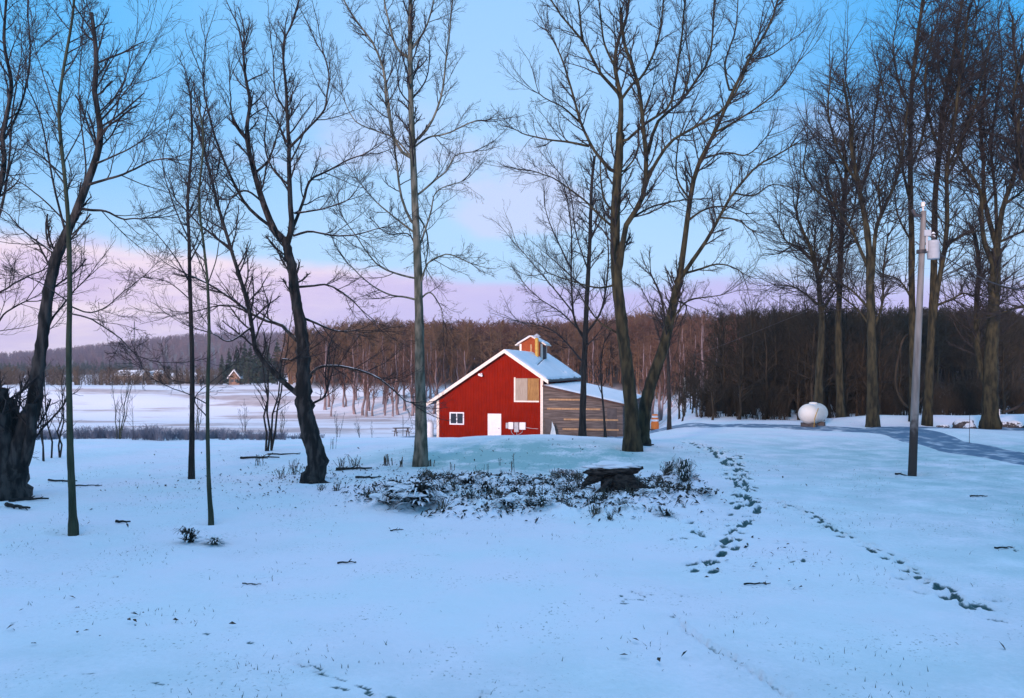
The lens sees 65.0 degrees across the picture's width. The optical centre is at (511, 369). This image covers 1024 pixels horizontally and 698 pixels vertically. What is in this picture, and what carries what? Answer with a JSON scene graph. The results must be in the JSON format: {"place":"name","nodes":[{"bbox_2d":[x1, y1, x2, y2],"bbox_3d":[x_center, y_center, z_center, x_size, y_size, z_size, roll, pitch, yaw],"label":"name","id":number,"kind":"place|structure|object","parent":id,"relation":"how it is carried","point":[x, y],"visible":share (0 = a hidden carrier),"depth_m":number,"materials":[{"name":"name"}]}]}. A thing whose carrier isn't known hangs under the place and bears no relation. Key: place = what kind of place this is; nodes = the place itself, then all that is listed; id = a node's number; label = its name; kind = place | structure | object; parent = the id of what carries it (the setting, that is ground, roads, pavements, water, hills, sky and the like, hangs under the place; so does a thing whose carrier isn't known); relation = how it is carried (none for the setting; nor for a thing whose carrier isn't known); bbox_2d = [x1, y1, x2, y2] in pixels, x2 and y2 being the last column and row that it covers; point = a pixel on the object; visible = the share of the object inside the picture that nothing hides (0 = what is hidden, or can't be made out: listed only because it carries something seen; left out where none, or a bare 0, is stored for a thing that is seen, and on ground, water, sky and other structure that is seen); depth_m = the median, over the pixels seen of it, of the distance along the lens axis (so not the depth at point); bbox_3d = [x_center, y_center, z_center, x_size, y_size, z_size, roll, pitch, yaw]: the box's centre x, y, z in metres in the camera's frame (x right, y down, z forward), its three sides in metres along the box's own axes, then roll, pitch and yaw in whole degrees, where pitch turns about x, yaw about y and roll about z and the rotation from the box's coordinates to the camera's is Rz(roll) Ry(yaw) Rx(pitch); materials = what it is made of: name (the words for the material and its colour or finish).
{"place":"outdoors","nodes":[
{"label":"outdoors","id":0,"kind":"place"},
{"bbox_2d":[0,340,1023,697],"bbox_3d":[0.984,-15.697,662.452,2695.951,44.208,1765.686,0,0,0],"label":"ground","id":1,"kind":"structure","parent":0,"point":[556,592],"depth_m":12.76,"materials":[{"name":"snow"}]},
{"bbox_2d":[0,0,96,334],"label":"broadleaf tree","id":2,"kind":"object","parent":1,"relation":"on","point":[5,164],"visible":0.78,"depth_m":21.29,"materials":[{"name":"brown plant"}]},
{"bbox_2d":[43,359,80,457],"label":"sapling","id":3,"kind":"object","parent":1,"relation":"on","point":[59,437],"visible":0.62,"depth_m":27.95,"materials":[{"name":"brown plant"}]},
{"bbox_2d":[0,359,133,374],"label":"conifers","id":4,"kind":"object","parent":1,"relation":"on","point":[22,367],"visible":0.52,"depth_m":509.37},
{"bbox_2d":[0,0,220,535],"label":"broadleaf tree","id":5,"kind":"object","parent":1,"relation":"on","point":[73,526],"visible":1,"depth_m":15.38,"materials":[{"name":"brown plant"}]},
{"bbox_2d":[109,370,140,438],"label":"sapling","id":6,"kind":"object","parent":1,"relation":"on","point":[122,423],"visible":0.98,"depth_m":41.18,"materials":[{"name":"brown plant"}]},
{"bbox_2d":[0,0,266,500],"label":"broadleaf tree","id":7,"kind":"object","parent":1,"relation":"on","point":[18,433],"visible":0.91,"depth_m":19.48,"materials":[{"name":"brown plant"}]},
{"bbox_2d":[0,363,287,384],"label":"hedgerow","id":8,"kind":"object","parent":1,"relation":"on","point":[10,378],"visible":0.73,"depth_m":144.85,"materials":[{"name":"plant"}]},
{"bbox_2d":[0,330,319,371],"bbox_3d":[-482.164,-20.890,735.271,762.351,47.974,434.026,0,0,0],"label":"woods","id":9,"kind":"object","parent":1,"relation":"on","point":[82,354],"visible":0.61,"depth_m":689.92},
{"bbox_2d":[104,51,231,478],"bbox_3d":[-9.882,-2.882,23.438,3.582,12.636,3.145,0,0,-32],"label":"broadleaf tree","id":10,"kind":"object","parent":1,"relation":"on","point":[191,465],"visible":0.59,"depth_m":22.96,"materials":[{"name":"brown plant"}]},
{"bbox_2d":[104,68,256,525],"bbox_3d":[-6.627,-1.406,16.602,2.556,9.682,2.623,0,0,0],"label":"broadleaf tree","id":11,"kind":"object","parent":1,"relation":"on","point":[208,470],"visible":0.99,"depth_m":16.36,"materials":[{"name":"brown plant"}]},
{"bbox_2d":[36,423,324,440],"bbox_3d":[-23.942,3.464,44.026,27.284,1.428,9.360,0,0,0],"label":"brush","id":12,"kind":"object","parent":1,"relation":"on","point":[147,433],"visible":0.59,"depth_m":42.38,"materials":[{"name":"plant"}]},
{"bbox_2d":[174,526,207,542],"bbox_3d":[-5.884,3.042,14.619,0.722,0.338,0.719,0,0,0],"label":"shrub","id":13,"kind":"object","parent":1,"relation":"on","point":[188,535],"visible":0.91,"depth_m":14.59,"materials":[{"name":"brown plant"}]},
{"bbox_2d":[201,534,229,544],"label":"shrub","id":14,"kind":"object","parent":1,"relation":"on","point":[213,540],"visible":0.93,"depth_m":14.41,"materials":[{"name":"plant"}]},
{"bbox_2d":[242,345,260,384],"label":"conifer","id":15,"kind":"object","parent":1,"relation":"on","point":[251,376],"visible":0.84,"depth_m":249.47,"materials":[{"name":"green plant"}]},
{"bbox_2d":[259,344,276,383],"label":"conifer","id":16,"kind":"object","parent":1,"relation":"on","point":[272,379],"visible":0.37,"depth_m":254.24,"materials":[{"name":"green plant"}]},
{"bbox_2d":[248,308,296,450],"bbox_3d":[-8.916,0.260,30.342,2.042,5.843,1.838,0,0,-44],"label":"sapling","id":17,"kind":"object","parent":1,"relation":"on","point":[269,438],"visible":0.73,"depth_m":30.26,"materials":[{"name":"brown plant"}]},
{"bbox_2d":[272,338,286,384],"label":"conifer","id":18,"kind":"object","parent":1,"relation":"on","point":[277,348],"visible":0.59,"depth_m":261.45,"materials":[{"name":"green plant"}]},
{"bbox_2d":[47,455,532,509],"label":"leaf litter","id":19,"kind":"object","parent":1,"relation":"on","point":[312,481],"visible":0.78,"depth_m":22.63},
{"bbox_2d":[123,0,463,483],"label":"broadleaf tree","id":20,"kind":"object","parent":1,"relation":"on","point":[318,460],"visible":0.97,"depth_m":21.92,"materials":[{"name":"brown plant"}]},
{"bbox_2d":[314,330,336,409],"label":"hillside tree","id":21,"kind":"object","parent":1,"relation":"on","point":[325,399],"visible":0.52,"depth_m":108.21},
{"bbox_2d":[343,338,362,413],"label":"hillside tree","id":22,"kind":"object","parent":1,"relation":"on","point":[353,388],"visible":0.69,"depth_m":105.39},
{"bbox_2d":[345,327,366,399],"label":"hillside tree","id":23,"kind":"object","parent":1,"relation":"on","point":[356,384],"visible":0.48,"depth_m":115.58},
{"bbox_2d":[352,341,377,415],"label":"hillside tree","id":24,"kind":"object","parent":1,"relation":"on","point":[363,387],"visible":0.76,"depth_m":103.87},
{"bbox_2d":[357,348,380,416],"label":"hillside tree","id":25,"kind":"object","parent":1,"relation":"on","point":[368,394],"visible":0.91,"depth_m":102.83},
{"bbox_2d":[364,356,381,415],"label":"hillside tree","id":26,"kind":"object","parent":1,"relation":"on","point":[374,390],"visible":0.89,"depth_m":103.53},
{"bbox_2d":[371,327,397,403],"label":"hillside tree","id":27,"kind":"object","parent":1,"relation":"on","point":[383,354],"visible":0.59,"depth_m":111.31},
{"bbox_2d":[369,493,400,504],"bbox_3d":[-2.793,2.934,18.114,0.849,0.324,0.783,0,0,26],"label":"shrub","id":28,"kind":"object","parent":1,"relation":"on","point":[383,498],"visible":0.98,"depth_m":18.02,"materials":[{"name":"brown plant"}]},
{"bbox_2d":[376,477,408,498],"bbox_3d":[-2.718,2.828,18.824,1.189,0.565,1.166,0,0,0],"label":"shrub","id":29,"kind":"object","parent":1,"relation":"on","point":[390,483],"visible":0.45,"depth_m":18.67,"materials":[{"name":"brown plant"}]},
{"bbox_2d":[379,336,406,414],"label":"hillside tree","id":30,"kind":"object","parent":1,"relation":"on","point":[396,403],"visible":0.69,"depth_m":104.76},
{"bbox_2d":[393,329,414,410],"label":"hillside tree","id":31,"kind":"object","parent":1,"relation":"on","point":[404,385],"visible":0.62,"depth_m":107.88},
{"bbox_2d":[400,344,414,414],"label":"hillside tree","id":32,"kind":"object","parent":1,"relation":"on","point":[410,380],"visible":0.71,"depth_m":103.30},
{"bbox_2d":[383,478,453,505],"bbox_3d":[-2.042,2.774,17.855,1.652,0.607,1.826,0,0,0],"label":"shrub","id":33,"kind":"object","parent":1,"relation":"on","point":[418,492],"visible":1,"depth_m":17.69,"materials":[{"name":"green plant"}]},
{"bbox_2d":[308,0,531,466],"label":"broadleaf tree","id":34,"kind":"object","parent":1,"relation":"on","point":[420,456],"visible":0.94,"depth_m":25.94,"materials":[{"name":"brown plant"}]},
{"bbox_2d":[426,344,451,413],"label":"hillside tree","id":35,"kind":"object","parent":1,"relation":"on","point":[435,376],"visible":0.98,"depth_m":105.56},
{"bbox_2d":[451,473,489,485],"bbox_3d":[-1.137,2.851,20.478,0.976,0.408,0.821,0,0,-36],"label":"shrub","id":36,"kind":"object","parent":1,"relation":"on","point":[467,479],"visible":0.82,"depth_m":20.35,"materials":[{"name":"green plant"}]},
{"bbox_2d":[8,438,1004,660],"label":"leaf litter","id":37,"kind":"object","parent":1,"relation":"on","point":[658,658],"visible":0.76,"depth_m":13.65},
{"bbox_2d":[491,495,521,505],"bbox_3d":[-0.125,2.885,17.446,0.813,0.272,0.806,0,0,0],"label":"shrub","id":38,"kind":"object","parent":1,"relation":"on","point":[504,500],"visible":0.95,"depth_m":17.35,"materials":[{"name":"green plant"}]},
{"bbox_2d":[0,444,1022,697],"bbox_3d":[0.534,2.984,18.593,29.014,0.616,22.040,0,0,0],"label":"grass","id":39,"kind":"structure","parent":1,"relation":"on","point":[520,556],"depth_m":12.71,"materials":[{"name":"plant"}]},
{"bbox_2d":[274,306,763,400],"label":"woods","id":40,"kind":"object","parent":1,"relation":"on","point":[488,340],"visible":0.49,"depth_m":133.84,"materials":[{"name":"plant"}]},
{"bbox_2d":[317,466,726,522],"bbox_3d":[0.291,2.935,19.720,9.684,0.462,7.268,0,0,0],"label":"undergrowth","id":41,"kind":"object","parent":1,"relation":"on","point":[530,481],"visible":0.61,"depth_m":18.93,"materials":[{"name":"plant"}]},
{"bbox_2d":[426,334,640,437],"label":"barn","id":42,"kind":"structure","parent":1,"relation":"on","point":[532,386],"depth_m":64.76,"materials":[{"name":"red"}]},
{"bbox_2d":[449,412,463,424],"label":"window","id":43,"kind":"structure","parent":42,"relation":"in","point":[451,422],"depth_m":65.69,"materials":[{"name":"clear glass"}]},
{"bbox_2d":[488,414,500,434],"bbox_3d":[-1.423,4.790,64.912,1.120,2.460,0.092,0,0,14],"label":"door","id":44,"kind":"structure","parent":42,"relation":"in","point":[494,420],"depth_m":64.93,"materials":[{"name":"metal"}]},
{"bbox_2d":[514,377,538,401],"bbox_3d":[1.159,1.610,64.285,2.055,1.980,0.057,0,0,14],"label":"loft door","id":45,"kind":"structure","parent":42,"relation":"in","point":[520,384],"depth_m":64.36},
{"bbox_2d":[528,378,538,400],"bbox_3d":[1.713,1.590,64.141,0.949,1.780,0.067,0,0,14],"label":"loft door","id":46,"kind":"structure","parent":42,"relation":"in","point":[533,383],"depth_m":64.11,"materials":[{"name":"brown wood"}]},
{"bbox_2d":[479,135,656,435],"bbox_3d":[2.941,-4.007,40.466,9.363,15.729,6.092,0,0,0],"label":"broadleaf tree","id":47,"kind":"object","parent":1,"relation":"on","point":[582,431],"visible":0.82,"depth_m":40.94,"materials":[{"name":"brown plant"}]},
{"bbox_2d":[587,328,610,384],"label":"hillside tree","id":48,"kind":"object","parent":1,"relation":"on","point":[593,352],"visible":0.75,"depth_m":109.09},
{"bbox_2d":[587,325,617,437],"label":"broadleaf tree","id":49,"kind":"object","parent":1,"relation":"on","point":[601,391],"visible":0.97,"depth_m":45.93,"materials":[{"name":"brown plant"}]},
{"bbox_2d":[579,461,665,492],"bbox_3d":[2.680,2.742,19.692,2.094,0.960,1.127,0,0,0],"label":"stump","id":50,"kind":"object","parent":1,"relation":"on","point":[614,475],"visible":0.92,"depth_m":19.51,"materials":[{"name":"wood"}]},
{"bbox_2d":[477,0,781,451],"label":"broadleaf tree","id":51,"kind":"object","parent":1,"relation":"on","point":[632,441],"visible":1,"depth_m":28.21,"materials":[{"name":"brown plant"}]},
{"bbox_2d":[633,337,649,390],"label":"hillside tree","id":52,"kind":"object","parent":1,"relation":"on","point":[644,361],"visible":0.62,"depth_m":106.33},
{"bbox_2d":[638,334,661,417],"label":"hillside tree","id":53,"kind":"object","parent":1,"relation":"on","point":[653,402],"visible":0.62,"depth_m":100.55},
{"bbox_2d":[623,246,690,429],"bbox_3d":[8.121,-1.662,43.830,4.699,10.402,2.253,0,0,-22],"label":"broadleaf tree","id":54,"kind":"object","parent":1,"relation":"on","point":[669,425],"visible":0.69,"depth_m":43.91,"materials":[{"name":"brown plant"}]},
{"bbox_2d":[643,326,676,421],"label":"hillside tree","id":55,"kind":"object","parent":1,"relation":"on","point":[659,396],"visible":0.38,"depth_m":92.41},
{"bbox_2d":[658,359,672,420],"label":"hillside tree","id":56,"kind":"object","parent":1,"relation":"on","point":[664,378],"visible":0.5,"depth_m":92.00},
{"bbox_2d":[671,370,692,420],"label":"woodland tree","id":57,"kind":"object","parent":1,"relation":"on","point":[684,396],"visible":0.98,"depth_m":51.74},
{"bbox_2d":[666,353,698,418],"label":"woodland tree","id":58,"kind":"object","parent":1,"relation":"on","point":[679,398],"visible":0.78,"depth_m":56.00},
{"bbox_2d":[667,454,699,481],"bbox_3d":[4.460,2.583,20.766,0.847,0.795,0.870,0,0,45],"label":"shrub","id":59,"kind":"object","parent":1,"relation":"on","point":[684,469],"visible":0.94,"depth_m":20.66,"materials":[{"name":"brown plant"}]},
{"bbox_2d":[687,307,712,388],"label":"hillside tree","id":60,"kind":"object","parent":1,"relation":"on","point":[702,338],"visible":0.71,"depth_m":82.96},
{"bbox_2d":[690,364,711,417],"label":"woodland tree","id":61,"kind":"object","parent":1,"relation":"on","point":[701,400],"visible":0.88,"depth_m":52.40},
{"bbox_2d":[693,352,730,419],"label":"woodland tree","id":62,"kind":"object","parent":1,"relation":"on","point":[712,398],"visible":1,"depth_m":50.35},
{"bbox_2d":[686,298,749,388],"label":"woodland tree","id":63,"kind":"object","parent":1,"relation":"on","point":[715,324],"visible":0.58,"depth_m":58.96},
{"bbox_2d":[702,299,736,409],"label":"woodland tree","id":64,"kind":"object","parent":1,"relation":"on","point":[718,377],"visible":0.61,"depth_m":59.54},
{"bbox_2d":[704,307,751,412],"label":"woodland tree","id":65,"kind":"object","parent":1,"relation":"on","point":[723,363],"visible":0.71,"depth_m":57.29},
{"bbox_2d":[708,303,761,393],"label":"woodland tree","id":66,"kind":"object","parent":1,"relation":"on","point":[736,344],"visible":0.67,"depth_m":56.43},
{"bbox_2d":[639,0,846,445],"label":"broadleaf tree","id":67,"kind":"object","parent":1,"relation":"on","point":[648,393],"visible":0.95,"depth_m":29.52,"materials":[{"name":"brown plant"}]},
{"bbox_2d":[717,304,769,393],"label":"woodland tree","id":68,"kind":"object","parent":1,"relation":"on","point":[744,350],"visible":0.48,"depth_m":56.09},
{"bbox_2d":[725,323,768,419],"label":"woodland tree","id":69,"kind":"object","parent":1,"relation":"on","point":[754,383],"visible":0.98,"depth_m":50.43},
{"bbox_2d":[727,292,773,406],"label":"woodland tree","id":70,"kind":"object","parent":1,"relation":"on","point":[751,331],"visible":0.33,"depth_m":58.81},
{"bbox_2d":[720,298,787,415],"bbox_3d":[16.059,-0.822,54.138,3.727,8.480,4.079,0,0,-27],"label":"woodland tree","id":71,"kind":"object","parent":1,"relation":"on","point":[752,357],"visible":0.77,"depth_m":54.51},
{"bbox_2d":[733,303,790,418],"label":"woodland tree","id":72,"kind":"object","parent":1,"relation":"on","point":[767,370],"visible":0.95,"depth_m":51.05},
{"bbox_2d":[757,318,792,385],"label":"woodland tree","id":73,"kind":"object","parent":1,"relation":"on","point":[777,338],"visible":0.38,"depth_m":59.33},
{"bbox_2d":[749,302,804,396],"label":"woodland tree","id":74,"kind":"object","parent":1,"relation":"on","point":[776,346],"visible":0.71,"depth_m":53.69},
{"bbox_2d":[756,284,810,387],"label":"woodland tree","id":75,"kind":"object","parent":1,"relation":"on","point":[780,298],"visible":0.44,"depth_m":64.27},
{"bbox_2d":[776,331,815,419],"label":"woodland tree","id":76,"kind":"object","parent":1,"relation":"on","point":[798,399],"visible":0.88,"depth_m":50.60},
{"bbox_2d":[782,292,816,379],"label":"woodland tree","id":77,"kind":"object","parent":1,"relation":"on","point":[790,315],"visible":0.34,"depth_m":60.87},
{"bbox_2d":[779,314,828,403],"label":"woodland tree","id":78,"kind":"object","parent":1,"relation":"on","point":[806,381],"visible":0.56,"depth_m":51.91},
{"bbox_2d":[774,297,834,402],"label":"woodland tree","id":79,"kind":"object","parent":1,"relation":"on","point":[808,317],"visible":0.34,"depth_m":55.29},
{"bbox_2d":[744,130,871,421],"bbox_3d":[16.953,-5.437,45.919,7.392,17.304,5.679,0,0,-30],"label":"broadleaf tree","id":80,"kind":"object","parent":1,"relation":"on","point":[818,392],"visible":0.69,"depth_m":45.87,"materials":[{"name":"brown plant"}]},
{"bbox_2d":[781,312,843,401],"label":"woodland tree","id":81,"kind":"object","parent":1,"relation":"on","point":[812,381],"visible":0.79,"depth_m":49.58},
{"bbox_2d":[798,402,827,426],"bbox_3d":[15.966,2.421,42.468,1.138,1.420,2.300,0,0,40],"label":"propane tank","id":82,"kind":"object","parent":1,"relation":"on","point":[812,414],"visible":1,"depth_m":41.83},
{"bbox_2d":[795,304,853,407],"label":"woodland tree","id":83,"kind":"object","parent":1,"relation":"on","point":[824,392],"visible":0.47,"depth_m":52.84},
{"bbox_2d":[809,290,845,417],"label":"woodland tree","id":84,"kind":"object","parent":1,"relation":"on","point":[830,387],"visible":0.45,"depth_m":52.78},
{"bbox_2d":[808,309,860,394],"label":"woodland tree","id":85,"kind":"object","parent":1,"relation":"on","point":[849,364],"visible":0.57,"depth_m":50.90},
{"bbox_2d":[787,72,882,417],"bbox_3d":[18.913,-6.879,47.167,4.654,20.081,6.842,0,0,-36],"label":"broadleaf tree","id":86,"kind":"object","parent":1,"relation":"on","point":[840,409],"visible":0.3,"depth_m":46.84,"materials":[{"name":"brown plant"}]},
{"bbox_2d":[651,300,1023,387],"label":"woods","id":87,"kind":"object","parent":1,"relation":"on","point":[945,354],"visible":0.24,"depth_m":97.96,"materials":[{"name":"plant"}]},
{"bbox_2d":[825,296,866,415],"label":"woodland tree","id":88,"kind":"object","parent":1,"relation":"on","point":[846,329],"visible":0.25,"depth_m":54.81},
{"bbox_2d":[828,332,866,414],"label":"woodland tree","id":89,"kind":"object","parent":1,"relation":"on","point":[847,390],"visible":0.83,"depth_m":50.43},
{"bbox_2d":[843,340,866,415],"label":"woodland tree","id":90,"kind":"object","parent":1,"relation":"on","point":[857,393],"visible":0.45,"depth_m":53.38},
{"bbox_2d":[687,374,1023,419],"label":"undergrowth","id":91,"kind":"object","parent":1,"relation":"on","point":[946,401],"visible":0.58,"depth_m":52.30,"materials":[{"name":"plant"}]},
{"bbox_2d":[759,0,958,426],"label":"broadleaf tree","id":92,"kind":"object","parent":1,"relation":"on","point":[872,407],"visible":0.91,"depth_m":42.81,"materials":[{"name":"brown plant"}]},
{"bbox_2d":[842,323,891,399],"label":"woodland tree","id":93,"kind":"object","parent":1,"relation":"on","point":[857,354],"visible":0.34,"depth_m":54.74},
{"bbox_2d":[846,321,889,415],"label":"woodland tree","id":94,"kind":"object","parent":1,"relation":"on","point":[862,384],"visible":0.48,"depth_m":53.04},
{"bbox_2d":[852,303,905,414],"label":"woodland tree","id":95,"kind":"object","parent":1,"relation":"on","point":[881,382],"visible":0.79,"depth_m":50.59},
{"bbox_2d":[851,313,906,391],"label":"woodland tree","id":96,"kind":"object","parent":1,"relation":"on","point":[885,390],"visible":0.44,"depth_m":53.10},
{"bbox_2d":[823,0,964,421],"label":"broadleaf tree","id":97,"kind":"object","parent":1,"relation":"on","point":[911,272],"visible":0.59,"depth_m":44.07,"materials":[{"name":"brown plant"}]},
{"bbox_2d":[881,328,920,414],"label":"woodland tree","id":98,"kind":"object","parent":1,"relation":"on","point":[905,378],"visible":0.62,"depth_m":52.38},
{"bbox_2d":[908,202,939,475],"bbox_3d":[12.200,-0.705,23.820,0.936,8.560,0.355,0,0,0],"label":"utility pole","id":99,"kind":"object","parent":1,"relation":"on","point":[932,250],"visible":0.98,"depth_m":23.76,"materials":[{"name":"grey wood"}]},
{"bbox_2d":[875,0,1023,425],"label":"broadleaf tree","id":100,"kind":"object","parent":1,"relation":"on","point":[961,70],"visible":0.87,"depth_m":42.35,"materials":[{"name":"brown plant"}]},
{"bbox_2d":[944,337,979,392],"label":"woodland tree","id":101,"kind":"object","parent":1,"relation":"on","point":[970,371],"visible":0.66,"depth_m":60.59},
{"bbox_2d":[952,419,976,428],"bbox_3d":[24.145,3.059,42.997,1.197,0.856,1.747,0,0,9],"label":"boulder","id":102,"kind":"object","parent":1,"relation":"on","point":[960,423],"visible":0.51,"depth_m":42.52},
{"bbox_2d":[911,0,1023,428],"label":"broadleaf tree","id":103,"kind":"object","parent":1,"relation":"on","point":[988,370],"visible":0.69,"depth_m":42.01,"materials":[{"name":"brown plant"}]},
{"bbox_2d":[894,334,923,408],"bbox_3d":[23.340,0.083,47.002,2.325,4.448,1.323,0,0,0],"label":"vine","id":104,"kind":"object","parent":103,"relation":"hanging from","point":[895,376],"visible":0.59,"depth_m":47.04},
{"bbox_2d":[959,0,1023,328],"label":"broadleaf tree","id":105,"kind":"object","parent":1,"relation":"on","point":[1017,121],"visible":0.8,"depth_m":40.63,"materials":[{"name":"brown plant"}]},
{"bbox_2d":[971,321,1018,396],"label":"woodland tree","id":106,"kind":"object","parent":1,"relation":"on","point":[1000,364],"visible":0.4,"depth_m":51.16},
{"bbox_2d":[968,315,1023,413],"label":"woodland tree","id":107,"kind":"object","parent":1,"relation":"on","point":[1005,364],"visible":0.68,"depth_m":50.89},
{"bbox_2d":[0,0,1023,360],"label":"sky","id":108,"kind":"structure","parent":0,"point":[484,27],"materials":[{"name":"blue"}]},
{"bbox_2d":[607,423,1023,464],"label":"driveway","id":109,"kind":"structure","parent":0,"point":[940,441],"depth_m":35.55,"materials":[{"name":"snow"}]},
{"bbox_2d":[871,427,1023,430],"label":"path","id":110,"kind":"structure","parent":0,"point":[1013,429],"depth_m":41.22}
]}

